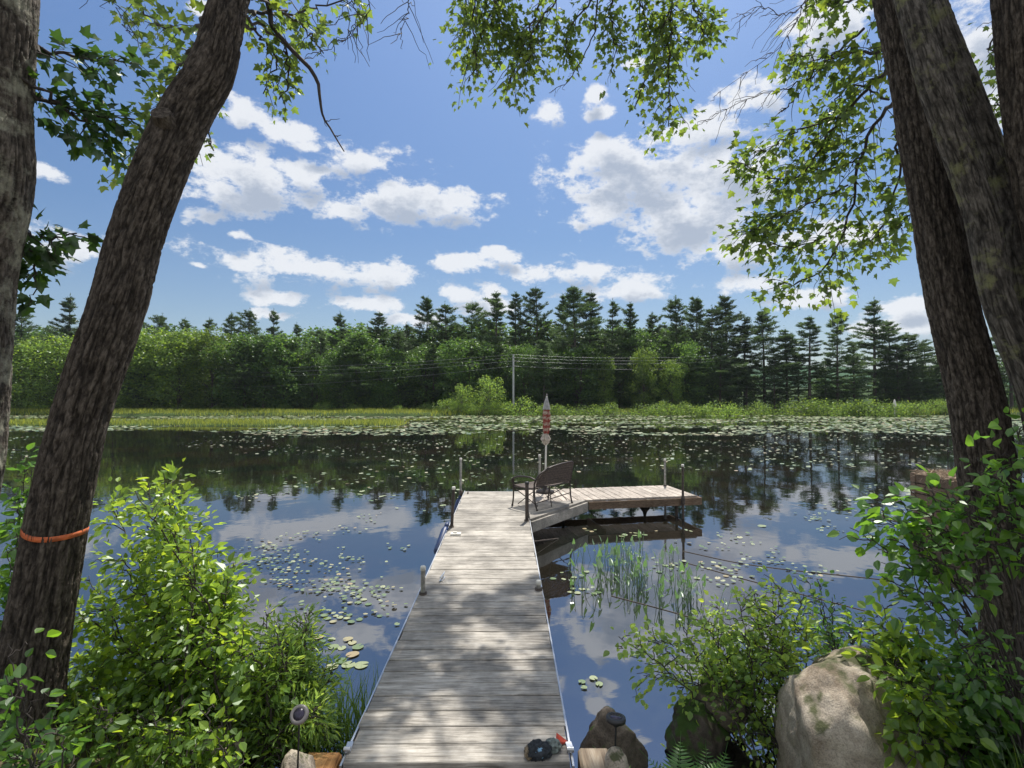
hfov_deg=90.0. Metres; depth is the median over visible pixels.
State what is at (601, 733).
brown rock
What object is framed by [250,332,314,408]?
broadleaf tree
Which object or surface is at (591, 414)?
shrub
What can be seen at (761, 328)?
pine tree
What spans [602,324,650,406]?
broadleaf tree
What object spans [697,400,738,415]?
shrub
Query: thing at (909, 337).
pine tree
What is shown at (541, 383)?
broadleaf tree
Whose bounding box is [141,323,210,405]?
broadleaf tree
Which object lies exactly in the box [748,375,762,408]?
broadleaf tree
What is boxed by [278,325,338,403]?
broadleaf tree
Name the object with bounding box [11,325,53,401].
broadleaf tree
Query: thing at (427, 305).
pine tree
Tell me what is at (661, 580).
water plant
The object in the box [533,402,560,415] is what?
shrub
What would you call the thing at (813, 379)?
broadleaf tree
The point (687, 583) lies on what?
water plant
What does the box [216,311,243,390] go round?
pine tree
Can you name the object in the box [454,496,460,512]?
dock bumper
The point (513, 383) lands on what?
utility pole
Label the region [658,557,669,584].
water plant
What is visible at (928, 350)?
pine tree
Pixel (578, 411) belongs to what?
shrub
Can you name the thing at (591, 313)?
pine tree
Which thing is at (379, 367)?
power line
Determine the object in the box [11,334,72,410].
broadleaf tree
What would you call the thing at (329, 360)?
broadleaf tree
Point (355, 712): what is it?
reeds
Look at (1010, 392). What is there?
pine tree
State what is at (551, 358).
broadleaf tree
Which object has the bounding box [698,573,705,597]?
water plant
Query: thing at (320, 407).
shrub
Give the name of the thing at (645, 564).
water plant
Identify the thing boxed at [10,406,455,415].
marsh grass
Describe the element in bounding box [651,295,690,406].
pine tree
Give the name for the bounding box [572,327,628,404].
broadleaf tree
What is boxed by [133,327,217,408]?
broadleaf tree
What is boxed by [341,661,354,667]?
lily pad
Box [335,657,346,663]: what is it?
lily pad
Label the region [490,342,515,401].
pine tree
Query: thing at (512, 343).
broadleaf tree
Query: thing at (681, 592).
water plant
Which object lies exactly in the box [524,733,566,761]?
cloth bundle
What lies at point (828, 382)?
pine tree
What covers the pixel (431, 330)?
broadleaf tree
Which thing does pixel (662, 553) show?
water plant
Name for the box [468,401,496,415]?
shrub
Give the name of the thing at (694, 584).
water plant
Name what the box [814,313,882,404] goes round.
pine tree
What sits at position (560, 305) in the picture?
pine tree
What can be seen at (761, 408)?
shrub
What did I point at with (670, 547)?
water plant
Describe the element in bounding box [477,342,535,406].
broadleaf tree
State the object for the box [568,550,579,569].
water plant
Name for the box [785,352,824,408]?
pine tree
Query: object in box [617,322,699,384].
broadleaf tree
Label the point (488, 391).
sapling tree
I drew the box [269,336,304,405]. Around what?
pine tree
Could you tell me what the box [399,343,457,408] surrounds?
broadleaf tree
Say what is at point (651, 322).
pine tree
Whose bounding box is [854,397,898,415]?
shrub
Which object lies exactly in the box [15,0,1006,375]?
sky
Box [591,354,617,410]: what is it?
broadleaf tree
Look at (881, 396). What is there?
broadleaf tree
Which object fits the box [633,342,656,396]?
pine tree
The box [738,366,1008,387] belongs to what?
hills
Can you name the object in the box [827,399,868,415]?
shrub
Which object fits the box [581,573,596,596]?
water plant
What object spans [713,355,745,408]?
broadleaf tree
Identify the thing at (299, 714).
solar light
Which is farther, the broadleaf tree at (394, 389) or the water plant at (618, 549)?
the broadleaf tree at (394, 389)
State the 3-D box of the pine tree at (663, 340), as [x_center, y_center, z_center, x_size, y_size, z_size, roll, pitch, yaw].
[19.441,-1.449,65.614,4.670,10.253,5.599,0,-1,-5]
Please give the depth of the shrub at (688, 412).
56.00 m
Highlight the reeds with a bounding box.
[314,660,378,758]
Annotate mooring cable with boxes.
[611,595,729,631]
[683,551,879,579]
[684,562,865,610]
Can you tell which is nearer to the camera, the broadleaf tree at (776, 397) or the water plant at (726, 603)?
the water plant at (726, 603)
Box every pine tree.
[11,313,43,399]
[30,292,78,386]
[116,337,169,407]
[140,314,173,387]
[172,317,191,389]
[202,318,219,373]
[212,337,258,406]
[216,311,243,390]
[223,308,262,392]
[242,332,300,408]
[266,307,287,395]
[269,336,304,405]
[286,322,310,406]
[293,347,322,407]
[298,327,333,399]
[319,312,349,407]
[320,333,388,407]
[366,312,390,363]
[376,329,417,405]
[388,295,438,384]
[400,324,423,408]
[417,341,441,408]
[424,301,472,403]
[451,302,499,392]
[461,290,508,373]
[462,343,482,407]
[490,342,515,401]
[500,291,533,374]
[506,287,556,380]
[515,339,569,404]
[533,284,617,408]
[551,290,602,364]
[553,293,584,388]
[583,335,622,406]
[601,299,635,388]
[606,301,639,378]
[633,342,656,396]
[641,312,663,388]
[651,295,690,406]
[651,334,681,402]
[667,295,718,406]
[670,345,718,407]
[689,293,763,408]
[692,305,753,406]
[695,338,748,407]
[729,316,766,408]
[735,311,819,408]
[735,366,752,408]
[760,356,801,408]
[766,316,829,407]
[766,327,816,408]
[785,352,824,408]
[811,360,852,403]
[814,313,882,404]
[833,344,873,405]
[841,296,909,407]
[851,320,936,400]
[876,344,934,404]
[886,334,943,406]
[910,342,938,405]
[924,349,946,405]
[926,368,945,405]
[990,337,1013,409]
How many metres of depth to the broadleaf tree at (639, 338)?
66.64 m
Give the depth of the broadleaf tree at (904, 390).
66.95 m
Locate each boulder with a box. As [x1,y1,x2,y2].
[773,659,927,767]
[812,645,956,766]
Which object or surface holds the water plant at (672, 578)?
in the water
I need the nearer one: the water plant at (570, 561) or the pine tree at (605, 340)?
the water plant at (570, 561)
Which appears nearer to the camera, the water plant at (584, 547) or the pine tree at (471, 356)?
the water plant at (584, 547)
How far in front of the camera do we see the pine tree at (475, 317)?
71.38 m
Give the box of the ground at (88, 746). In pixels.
[0,388,1019,767]
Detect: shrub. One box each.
[312,401,331,409]
[347,403,362,410]
[418,402,431,410]
[432,398,459,412]
[449,402,467,412]
[460,403,480,413]
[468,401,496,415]
[481,401,505,415]
[494,403,520,414]
[501,395,540,415]
[523,405,542,415]
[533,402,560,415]
[550,403,576,415]
[563,405,589,415]
[581,405,606,415]
[587,401,626,415]
[603,565,831,767]
[626,402,661,415]
[639,403,671,415]
[648,400,685,415]
[667,400,697,415]
[679,404,707,415]
[690,403,726,415]
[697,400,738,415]
[712,404,747,415]
[738,401,773,415]
[760,401,796,414]
[776,397,828,415]
[787,397,849,415]
[787,568,882,660]
[808,400,852,415]
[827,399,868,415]
[840,398,888,415]
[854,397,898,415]
[869,399,913,415]
[889,401,916,414]
[900,400,934,415]
[915,399,947,413]
[928,398,947,412]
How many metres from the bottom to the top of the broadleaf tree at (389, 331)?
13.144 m
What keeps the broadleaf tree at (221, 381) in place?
on the ground at (88, 746)
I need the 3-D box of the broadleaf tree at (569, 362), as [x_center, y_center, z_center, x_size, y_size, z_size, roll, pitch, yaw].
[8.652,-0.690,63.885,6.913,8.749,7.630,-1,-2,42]
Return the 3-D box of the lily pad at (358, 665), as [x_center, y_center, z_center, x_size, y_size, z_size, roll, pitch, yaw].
[-1.201,2.239,4.082,0.114,0.006,0.109,-1,-1,-11]
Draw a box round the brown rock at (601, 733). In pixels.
[579,706,647,767]
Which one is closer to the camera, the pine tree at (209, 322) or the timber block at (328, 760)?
the timber block at (328, 760)
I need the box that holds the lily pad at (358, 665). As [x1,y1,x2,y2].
[354,661,368,668]
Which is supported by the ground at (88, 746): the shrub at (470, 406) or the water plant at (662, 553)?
the shrub at (470, 406)
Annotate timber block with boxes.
[308,753,341,767]
[578,748,607,767]
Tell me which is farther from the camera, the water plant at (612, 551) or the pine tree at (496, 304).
the pine tree at (496, 304)
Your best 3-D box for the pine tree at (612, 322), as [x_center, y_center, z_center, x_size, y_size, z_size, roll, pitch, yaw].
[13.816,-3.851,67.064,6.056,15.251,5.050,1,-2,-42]
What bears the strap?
attached to the leaning maple tree at (46, 576)
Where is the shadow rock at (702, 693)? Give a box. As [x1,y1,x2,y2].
[695,671,748,733]
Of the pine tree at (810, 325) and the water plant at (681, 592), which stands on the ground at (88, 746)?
the pine tree at (810, 325)
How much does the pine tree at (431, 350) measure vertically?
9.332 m
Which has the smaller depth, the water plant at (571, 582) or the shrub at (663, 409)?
the water plant at (571, 582)
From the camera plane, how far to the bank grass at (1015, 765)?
2.33 m
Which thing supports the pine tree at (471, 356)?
on the ground at (88, 746)
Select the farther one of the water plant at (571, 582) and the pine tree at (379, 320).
the pine tree at (379, 320)
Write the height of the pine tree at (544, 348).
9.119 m
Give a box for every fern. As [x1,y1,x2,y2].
[592,735,721,767]
[639,737,733,767]
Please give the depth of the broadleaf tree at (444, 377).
66.25 m
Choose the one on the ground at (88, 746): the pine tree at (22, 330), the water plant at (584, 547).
the pine tree at (22, 330)
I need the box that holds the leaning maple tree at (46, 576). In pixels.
[0,0,432,748]
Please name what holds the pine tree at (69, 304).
on the ground at (88, 746)
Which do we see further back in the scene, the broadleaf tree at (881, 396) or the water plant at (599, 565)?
the broadleaf tree at (881, 396)
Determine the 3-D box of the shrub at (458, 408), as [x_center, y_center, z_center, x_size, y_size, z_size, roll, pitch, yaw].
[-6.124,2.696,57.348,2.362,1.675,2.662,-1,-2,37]
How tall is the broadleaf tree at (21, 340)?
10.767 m
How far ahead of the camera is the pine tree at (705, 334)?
66.51 m
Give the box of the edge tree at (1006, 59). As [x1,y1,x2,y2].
[968,0,1023,245]
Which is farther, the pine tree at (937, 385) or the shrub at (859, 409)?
the pine tree at (937, 385)
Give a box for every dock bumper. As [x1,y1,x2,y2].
[434,522,448,554]
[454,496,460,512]
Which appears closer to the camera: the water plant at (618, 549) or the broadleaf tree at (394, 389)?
the water plant at (618, 549)
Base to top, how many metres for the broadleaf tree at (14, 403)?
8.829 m
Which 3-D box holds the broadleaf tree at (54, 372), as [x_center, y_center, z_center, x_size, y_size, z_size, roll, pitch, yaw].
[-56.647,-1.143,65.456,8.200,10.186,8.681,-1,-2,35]
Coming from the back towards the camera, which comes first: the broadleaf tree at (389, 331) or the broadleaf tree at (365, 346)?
the broadleaf tree at (389, 331)
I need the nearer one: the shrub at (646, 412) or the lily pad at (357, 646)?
the lily pad at (357, 646)
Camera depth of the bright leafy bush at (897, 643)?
2.45 m
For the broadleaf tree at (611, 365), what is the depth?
66.44 m
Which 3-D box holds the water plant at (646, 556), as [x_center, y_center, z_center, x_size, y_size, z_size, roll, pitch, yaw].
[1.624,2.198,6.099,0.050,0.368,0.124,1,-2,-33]
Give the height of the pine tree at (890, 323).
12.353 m
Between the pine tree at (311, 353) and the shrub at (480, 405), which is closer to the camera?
the shrub at (480, 405)
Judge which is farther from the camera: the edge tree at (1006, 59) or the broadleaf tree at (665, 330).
the broadleaf tree at (665, 330)
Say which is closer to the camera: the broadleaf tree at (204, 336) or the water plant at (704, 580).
the water plant at (704, 580)
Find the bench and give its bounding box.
[511,461,573,510]
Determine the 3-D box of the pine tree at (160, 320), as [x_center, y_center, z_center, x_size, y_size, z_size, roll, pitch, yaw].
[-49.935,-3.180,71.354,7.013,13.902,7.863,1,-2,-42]
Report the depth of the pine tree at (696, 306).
73.00 m
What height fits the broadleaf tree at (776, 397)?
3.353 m
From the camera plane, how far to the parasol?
9.39 m
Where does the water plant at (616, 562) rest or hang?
in the water
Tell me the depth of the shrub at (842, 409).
56.77 m
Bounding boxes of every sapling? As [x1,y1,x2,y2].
[127,462,255,725]
[827,406,1023,767]
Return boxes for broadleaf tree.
[10,345,47,408]
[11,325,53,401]
[11,334,64,407]
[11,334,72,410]
[14,325,72,403]
[24,335,71,406]
[58,333,167,408]
[118,325,186,408]
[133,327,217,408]
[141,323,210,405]
[167,328,214,407]
[174,325,237,409]
[198,331,270,408]
[221,331,283,403]
[227,340,280,407]
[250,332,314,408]
[274,347,325,409]
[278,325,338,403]
[292,354,339,408]
[299,326,357,404]
[317,344,369,409]
[328,319,392,402]
[332,329,387,408]
[357,324,419,400]
[358,345,404,409]
[368,348,423,408]
[380,337,427,405]
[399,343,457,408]
[406,330,473,402]
[417,322,503,405]
[424,351,464,407]
[434,336,488,409]
[464,341,507,408]
[465,318,513,343]
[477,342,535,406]
[490,333,550,398]
[496,340,552,409]
[504,317,568,407]
[515,349,560,408]
[529,344,580,408]
[538,327,599,406]
[550,343,604,409]
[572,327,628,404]
[583,344,620,406]
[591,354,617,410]
[601,358,639,409]
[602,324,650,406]
[613,327,672,408]
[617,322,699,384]
[623,346,660,408]
[641,352,694,408]
[655,338,719,408]
[656,358,687,409]
[678,354,728,409]
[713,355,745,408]
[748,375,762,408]
[766,388,785,409]
[803,378,831,405]
[842,377,864,407]
[868,366,903,406]
[893,370,924,407]
[904,364,942,408]
[931,364,945,404]
[998,362,1018,408]
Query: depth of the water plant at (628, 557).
6.42 m
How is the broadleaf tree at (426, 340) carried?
on the ground at (88, 746)
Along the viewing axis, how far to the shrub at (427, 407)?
61.65 m
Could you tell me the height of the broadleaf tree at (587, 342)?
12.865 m
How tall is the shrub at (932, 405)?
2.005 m
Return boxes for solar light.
[290,704,308,767]
[606,712,625,745]
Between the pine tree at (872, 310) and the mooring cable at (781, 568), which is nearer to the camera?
the mooring cable at (781, 568)
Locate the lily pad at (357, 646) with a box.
[352,644,363,648]
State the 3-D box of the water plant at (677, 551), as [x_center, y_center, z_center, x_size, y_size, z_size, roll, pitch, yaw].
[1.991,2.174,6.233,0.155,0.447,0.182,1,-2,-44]
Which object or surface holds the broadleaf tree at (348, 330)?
on the ground at (88, 746)
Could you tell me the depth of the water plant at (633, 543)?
6.57 m
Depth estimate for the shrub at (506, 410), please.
57.26 m
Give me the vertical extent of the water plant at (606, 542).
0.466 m
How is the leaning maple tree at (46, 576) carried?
on the ground at (88, 746)
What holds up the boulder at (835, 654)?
on the ground at (88, 746)
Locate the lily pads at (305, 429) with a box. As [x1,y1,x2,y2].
[9,415,1023,624]
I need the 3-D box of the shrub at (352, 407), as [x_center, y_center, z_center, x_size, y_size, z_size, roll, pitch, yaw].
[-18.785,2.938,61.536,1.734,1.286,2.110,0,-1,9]
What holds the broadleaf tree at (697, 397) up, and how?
on the ground at (88, 746)
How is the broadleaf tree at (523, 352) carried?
on the ground at (88, 746)
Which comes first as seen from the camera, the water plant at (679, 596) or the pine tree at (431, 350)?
the water plant at (679, 596)
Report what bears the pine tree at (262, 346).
on the ground at (88, 746)
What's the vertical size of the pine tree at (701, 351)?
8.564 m
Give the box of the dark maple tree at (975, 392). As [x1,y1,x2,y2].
[429,0,1023,685]
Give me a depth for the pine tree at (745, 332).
67.80 m
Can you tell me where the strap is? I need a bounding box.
[20,527,88,542]
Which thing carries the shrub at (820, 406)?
on the ground at (88, 746)
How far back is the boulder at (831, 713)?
2.54 m
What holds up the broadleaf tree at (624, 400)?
on the ground at (88, 746)
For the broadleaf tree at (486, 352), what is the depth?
65.32 m
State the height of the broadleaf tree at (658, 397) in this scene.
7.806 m
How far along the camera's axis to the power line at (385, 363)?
61.51 m
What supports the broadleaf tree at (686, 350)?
on the ground at (88, 746)
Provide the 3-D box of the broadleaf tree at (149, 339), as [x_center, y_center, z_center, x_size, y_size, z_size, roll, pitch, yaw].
[-47.056,-1.690,66.140,10.250,11.886,10.377,0,-1,6]
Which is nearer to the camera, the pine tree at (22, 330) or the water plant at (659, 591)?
the water plant at (659, 591)
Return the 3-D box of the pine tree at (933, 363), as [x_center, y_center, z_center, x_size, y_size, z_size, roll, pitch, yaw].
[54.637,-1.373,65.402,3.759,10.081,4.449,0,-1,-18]
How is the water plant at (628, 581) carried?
in the water
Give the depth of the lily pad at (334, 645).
4.39 m
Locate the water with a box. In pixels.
[0,414,1023,767]
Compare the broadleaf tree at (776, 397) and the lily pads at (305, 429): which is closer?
the lily pads at (305, 429)
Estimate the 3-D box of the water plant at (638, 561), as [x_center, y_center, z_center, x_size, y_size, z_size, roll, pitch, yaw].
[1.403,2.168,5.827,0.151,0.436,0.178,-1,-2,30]
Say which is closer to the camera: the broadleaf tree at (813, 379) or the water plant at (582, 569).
the water plant at (582, 569)
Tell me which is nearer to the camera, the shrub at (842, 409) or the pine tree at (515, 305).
the shrub at (842, 409)
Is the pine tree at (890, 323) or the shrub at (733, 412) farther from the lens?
the pine tree at (890, 323)
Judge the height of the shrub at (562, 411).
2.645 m
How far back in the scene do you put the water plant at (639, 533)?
7.28 m
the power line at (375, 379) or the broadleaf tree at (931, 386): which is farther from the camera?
the broadleaf tree at (931, 386)
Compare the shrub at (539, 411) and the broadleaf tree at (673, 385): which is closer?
the shrub at (539, 411)
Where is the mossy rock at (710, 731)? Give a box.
[664,698,729,767]
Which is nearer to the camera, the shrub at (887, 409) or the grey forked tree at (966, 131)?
the grey forked tree at (966, 131)
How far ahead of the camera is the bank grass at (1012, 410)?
60.10 m
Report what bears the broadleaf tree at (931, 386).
on the ground at (88, 746)
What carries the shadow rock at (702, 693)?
on the water
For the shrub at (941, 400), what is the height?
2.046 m
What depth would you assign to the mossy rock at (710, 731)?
3.03 m
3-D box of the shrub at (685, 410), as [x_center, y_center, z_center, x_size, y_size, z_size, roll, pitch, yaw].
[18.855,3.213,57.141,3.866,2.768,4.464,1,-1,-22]
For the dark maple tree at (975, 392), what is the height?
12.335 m
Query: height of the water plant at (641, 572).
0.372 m
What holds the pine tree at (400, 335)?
on the ground at (88, 746)
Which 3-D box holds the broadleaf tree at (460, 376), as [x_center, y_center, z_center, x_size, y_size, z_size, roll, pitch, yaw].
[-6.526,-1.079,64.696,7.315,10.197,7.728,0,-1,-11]
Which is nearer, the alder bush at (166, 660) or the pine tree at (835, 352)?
the alder bush at (166, 660)
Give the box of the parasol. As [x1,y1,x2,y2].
[536,394,553,493]
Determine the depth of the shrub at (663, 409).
55.93 m
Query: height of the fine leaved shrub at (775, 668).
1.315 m
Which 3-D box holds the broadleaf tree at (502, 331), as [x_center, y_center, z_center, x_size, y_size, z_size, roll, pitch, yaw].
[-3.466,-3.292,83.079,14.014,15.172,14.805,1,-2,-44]
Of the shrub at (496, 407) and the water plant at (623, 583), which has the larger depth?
the shrub at (496, 407)
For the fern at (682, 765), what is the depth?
2.67 m
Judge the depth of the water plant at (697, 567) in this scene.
5.74 m
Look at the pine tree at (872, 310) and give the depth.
66.18 m
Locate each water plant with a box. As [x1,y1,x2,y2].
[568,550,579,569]
[570,579,575,595]
[575,542,585,560]
[581,565,591,586]
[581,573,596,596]
[589,577,596,603]
[593,549,602,575]
[596,557,608,588]
[598,542,606,560]
[600,557,614,582]
[604,537,608,561]
[606,544,619,569]
[610,546,615,572]
[610,557,622,577]
[616,572,626,588]
[616,574,629,594]
[621,547,629,566]
[623,538,636,563]
[627,561,634,592]
[630,549,645,578]
[635,563,644,591]
[637,557,642,585]
[637,559,648,583]
[637,567,651,586]
[638,529,643,548]
[644,553,652,577]
[645,574,663,608]
[653,547,669,577]
[654,586,663,605]
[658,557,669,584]
[659,544,671,563]
[664,572,675,591]
[666,545,680,575]
[675,589,683,611]
[676,579,680,601]
[677,562,685,590]
[678,571,684,603]
[683,567,692,592]
[683,579,693,603]
[687,570,700,605]
[687,581,697,602]
[691,562,700,581]
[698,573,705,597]
[719,586,732,608]
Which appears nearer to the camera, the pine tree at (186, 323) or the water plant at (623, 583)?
the water plant at (623, 583)
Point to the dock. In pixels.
(469, 678)
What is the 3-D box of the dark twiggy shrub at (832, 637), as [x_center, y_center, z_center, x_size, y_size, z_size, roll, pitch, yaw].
[2.365,1.799,3.797,0.594,0.799,0.682,0,-1,0]
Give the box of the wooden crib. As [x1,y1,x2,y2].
[910,464,964,534]
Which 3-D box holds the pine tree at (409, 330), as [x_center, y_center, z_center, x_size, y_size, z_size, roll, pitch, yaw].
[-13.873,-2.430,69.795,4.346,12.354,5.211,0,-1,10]
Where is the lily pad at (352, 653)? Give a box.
[346,651,358,656]
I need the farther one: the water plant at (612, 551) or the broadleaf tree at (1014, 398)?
the broadleaf tree at (1014, 398)
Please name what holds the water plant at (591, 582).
in the water
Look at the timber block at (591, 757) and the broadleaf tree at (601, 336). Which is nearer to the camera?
the timber block at (591, 757)
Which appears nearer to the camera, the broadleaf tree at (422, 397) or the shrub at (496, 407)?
the shrub at (496, 407)
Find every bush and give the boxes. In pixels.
[0,443,38,629]
[0,628,114,767]
[52,458,309,767]
[195,593,356,767]
[833,577,999,767]
[905,591,1023,767]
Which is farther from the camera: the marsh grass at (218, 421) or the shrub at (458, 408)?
the shrub at (458, 408)
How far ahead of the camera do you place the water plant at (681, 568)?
5.60 m
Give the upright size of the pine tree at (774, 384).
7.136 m
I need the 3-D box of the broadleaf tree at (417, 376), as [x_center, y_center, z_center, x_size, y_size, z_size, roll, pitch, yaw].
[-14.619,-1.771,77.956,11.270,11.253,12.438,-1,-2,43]
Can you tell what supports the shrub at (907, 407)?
on the ground at (88, 746)
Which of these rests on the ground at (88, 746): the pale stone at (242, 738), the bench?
the pale stone at (242, 738)
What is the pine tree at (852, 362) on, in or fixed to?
on the ground at (88, 746)
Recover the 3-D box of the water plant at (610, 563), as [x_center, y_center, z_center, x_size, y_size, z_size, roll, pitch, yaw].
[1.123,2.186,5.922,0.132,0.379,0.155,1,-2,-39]
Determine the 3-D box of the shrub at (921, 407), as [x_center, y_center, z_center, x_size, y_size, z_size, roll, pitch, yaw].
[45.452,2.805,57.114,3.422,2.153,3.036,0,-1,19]
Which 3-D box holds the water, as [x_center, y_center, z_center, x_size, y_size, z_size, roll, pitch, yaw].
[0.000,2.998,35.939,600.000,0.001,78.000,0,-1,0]
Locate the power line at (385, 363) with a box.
[249,355,502,368]
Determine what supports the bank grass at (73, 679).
on the ground at (88, 746)
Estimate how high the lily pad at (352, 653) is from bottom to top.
0.003 m
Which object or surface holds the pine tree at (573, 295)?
on the ground at (88, 746)
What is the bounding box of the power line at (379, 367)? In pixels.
[257,358,502,372]
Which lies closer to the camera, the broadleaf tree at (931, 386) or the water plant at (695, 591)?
the water plant at (695, 591)
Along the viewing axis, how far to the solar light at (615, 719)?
2.45 m
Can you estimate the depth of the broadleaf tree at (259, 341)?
75.89 m
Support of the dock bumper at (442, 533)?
attached to the dock
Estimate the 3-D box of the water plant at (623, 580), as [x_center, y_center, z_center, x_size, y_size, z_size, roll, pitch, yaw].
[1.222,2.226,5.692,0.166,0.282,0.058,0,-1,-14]
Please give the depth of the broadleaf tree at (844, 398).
68.47 m
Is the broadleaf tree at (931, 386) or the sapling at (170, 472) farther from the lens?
the broadleaf tree at (931, 386)
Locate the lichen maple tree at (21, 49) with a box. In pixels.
[0,0,170,494]
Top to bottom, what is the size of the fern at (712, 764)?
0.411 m
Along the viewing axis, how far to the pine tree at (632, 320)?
67.96 m
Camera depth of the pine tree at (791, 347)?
64.75 m
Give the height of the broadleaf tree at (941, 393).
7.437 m
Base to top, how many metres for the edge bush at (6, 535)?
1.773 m
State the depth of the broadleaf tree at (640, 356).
62.08 m
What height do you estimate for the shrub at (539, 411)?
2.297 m
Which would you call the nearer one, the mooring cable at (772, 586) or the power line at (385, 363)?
the mooring cable at (772, 586)
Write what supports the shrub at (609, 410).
on the ground at (88, 746)
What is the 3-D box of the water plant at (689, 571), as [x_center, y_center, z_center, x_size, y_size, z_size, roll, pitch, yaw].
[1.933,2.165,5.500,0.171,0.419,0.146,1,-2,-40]
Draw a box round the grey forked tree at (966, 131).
[892,0,1023,431]
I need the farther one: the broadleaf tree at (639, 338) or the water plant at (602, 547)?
the broadleaf tree at (639, 338)
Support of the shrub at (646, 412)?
on the ground at (88, 746)
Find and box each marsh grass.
[9,417,409,425]
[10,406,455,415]
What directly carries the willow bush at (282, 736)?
on the ground at (88, 746)
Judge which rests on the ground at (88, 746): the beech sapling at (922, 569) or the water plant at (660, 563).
the beech sapling at (922, 569)
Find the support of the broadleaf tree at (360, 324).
on the ground at (88, 746)
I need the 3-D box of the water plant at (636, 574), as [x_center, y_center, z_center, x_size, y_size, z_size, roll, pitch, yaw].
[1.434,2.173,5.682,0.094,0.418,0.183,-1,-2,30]
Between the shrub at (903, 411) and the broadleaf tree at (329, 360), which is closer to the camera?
the shrub at (903, 411)
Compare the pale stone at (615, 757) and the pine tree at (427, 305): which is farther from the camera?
the pine tree at (427, 305)
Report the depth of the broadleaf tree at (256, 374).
64.34 m
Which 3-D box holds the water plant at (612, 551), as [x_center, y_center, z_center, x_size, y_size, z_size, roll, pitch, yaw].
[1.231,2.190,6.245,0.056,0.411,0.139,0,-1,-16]
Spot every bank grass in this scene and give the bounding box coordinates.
[1,655,205,767]
[120,718,264,767]
[453,406,1019,415]
[946,722,1023,767]
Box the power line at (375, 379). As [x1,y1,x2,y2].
[235,366,509,387]
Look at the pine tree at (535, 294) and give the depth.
73.33 m
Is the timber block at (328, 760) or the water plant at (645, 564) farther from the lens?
the water plant at (645, 564)
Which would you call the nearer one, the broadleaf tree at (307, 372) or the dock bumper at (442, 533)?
the dock bumper at (442, 533)
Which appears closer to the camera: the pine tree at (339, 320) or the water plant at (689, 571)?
the water plant at (689, 571)
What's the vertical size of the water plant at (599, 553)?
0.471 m
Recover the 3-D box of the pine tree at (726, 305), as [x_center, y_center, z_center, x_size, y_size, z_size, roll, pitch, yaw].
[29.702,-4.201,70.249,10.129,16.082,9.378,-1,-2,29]
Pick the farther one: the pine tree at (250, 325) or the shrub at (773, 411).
the pine tree at (250, 325)
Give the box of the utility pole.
[512,354,513,406]
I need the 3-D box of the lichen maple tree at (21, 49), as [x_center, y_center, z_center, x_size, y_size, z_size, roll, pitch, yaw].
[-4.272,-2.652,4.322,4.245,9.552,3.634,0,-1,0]
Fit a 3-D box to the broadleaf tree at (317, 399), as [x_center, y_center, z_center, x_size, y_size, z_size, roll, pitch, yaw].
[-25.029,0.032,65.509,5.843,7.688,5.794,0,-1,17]
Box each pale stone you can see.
[192,726,248,760]
[281,749,315,767]
[605,746,629,767]
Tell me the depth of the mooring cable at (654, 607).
5.22 m
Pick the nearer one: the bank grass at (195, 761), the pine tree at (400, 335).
the bank grass at (195, 761)
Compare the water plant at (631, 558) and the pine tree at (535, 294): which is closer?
the water plant at (631, 558)
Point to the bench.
(562, 472)
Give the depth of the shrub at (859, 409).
56.42 m
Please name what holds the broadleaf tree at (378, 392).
on the ground at (88, 746)
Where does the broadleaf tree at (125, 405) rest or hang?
on the ground at (88, 746)
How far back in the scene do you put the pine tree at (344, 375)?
63.47 m
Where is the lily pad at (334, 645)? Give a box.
[328,644,338,648]
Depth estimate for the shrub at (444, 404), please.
57.35 m
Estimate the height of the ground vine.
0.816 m
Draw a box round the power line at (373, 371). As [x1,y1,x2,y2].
[215,361,507,377]
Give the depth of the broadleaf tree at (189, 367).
65.76 m
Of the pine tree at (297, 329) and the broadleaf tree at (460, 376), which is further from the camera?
the pine tree at (297, 329)
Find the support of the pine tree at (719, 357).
on the ground at (88, 746)
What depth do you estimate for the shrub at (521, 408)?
56.53 m
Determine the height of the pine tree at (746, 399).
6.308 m
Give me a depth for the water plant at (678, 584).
5.30 m
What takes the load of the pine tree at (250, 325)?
on the ground at (88, 746)
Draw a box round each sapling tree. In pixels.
[449,383,473,411]
[470,374,507,408]
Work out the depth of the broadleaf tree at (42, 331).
81.02 m
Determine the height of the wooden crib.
1.083 m
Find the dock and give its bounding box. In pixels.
[339,454,701,767]
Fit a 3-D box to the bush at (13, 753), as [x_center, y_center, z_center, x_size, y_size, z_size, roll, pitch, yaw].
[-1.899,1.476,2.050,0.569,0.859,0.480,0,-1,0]
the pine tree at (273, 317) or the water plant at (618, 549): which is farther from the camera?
the pine tree at (273, 317)
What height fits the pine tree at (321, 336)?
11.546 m
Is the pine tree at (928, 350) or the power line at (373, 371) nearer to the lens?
the power line at (373, 371)
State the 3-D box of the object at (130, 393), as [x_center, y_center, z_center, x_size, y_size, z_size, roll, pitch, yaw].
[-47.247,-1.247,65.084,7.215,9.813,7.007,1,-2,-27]
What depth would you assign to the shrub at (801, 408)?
56.30 m
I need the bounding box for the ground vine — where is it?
[52,675,263,767]
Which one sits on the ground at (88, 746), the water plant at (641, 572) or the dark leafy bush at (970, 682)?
the dark leafy bush at (970, 682)
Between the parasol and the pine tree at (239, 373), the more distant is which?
the pine tree at (239, 373)

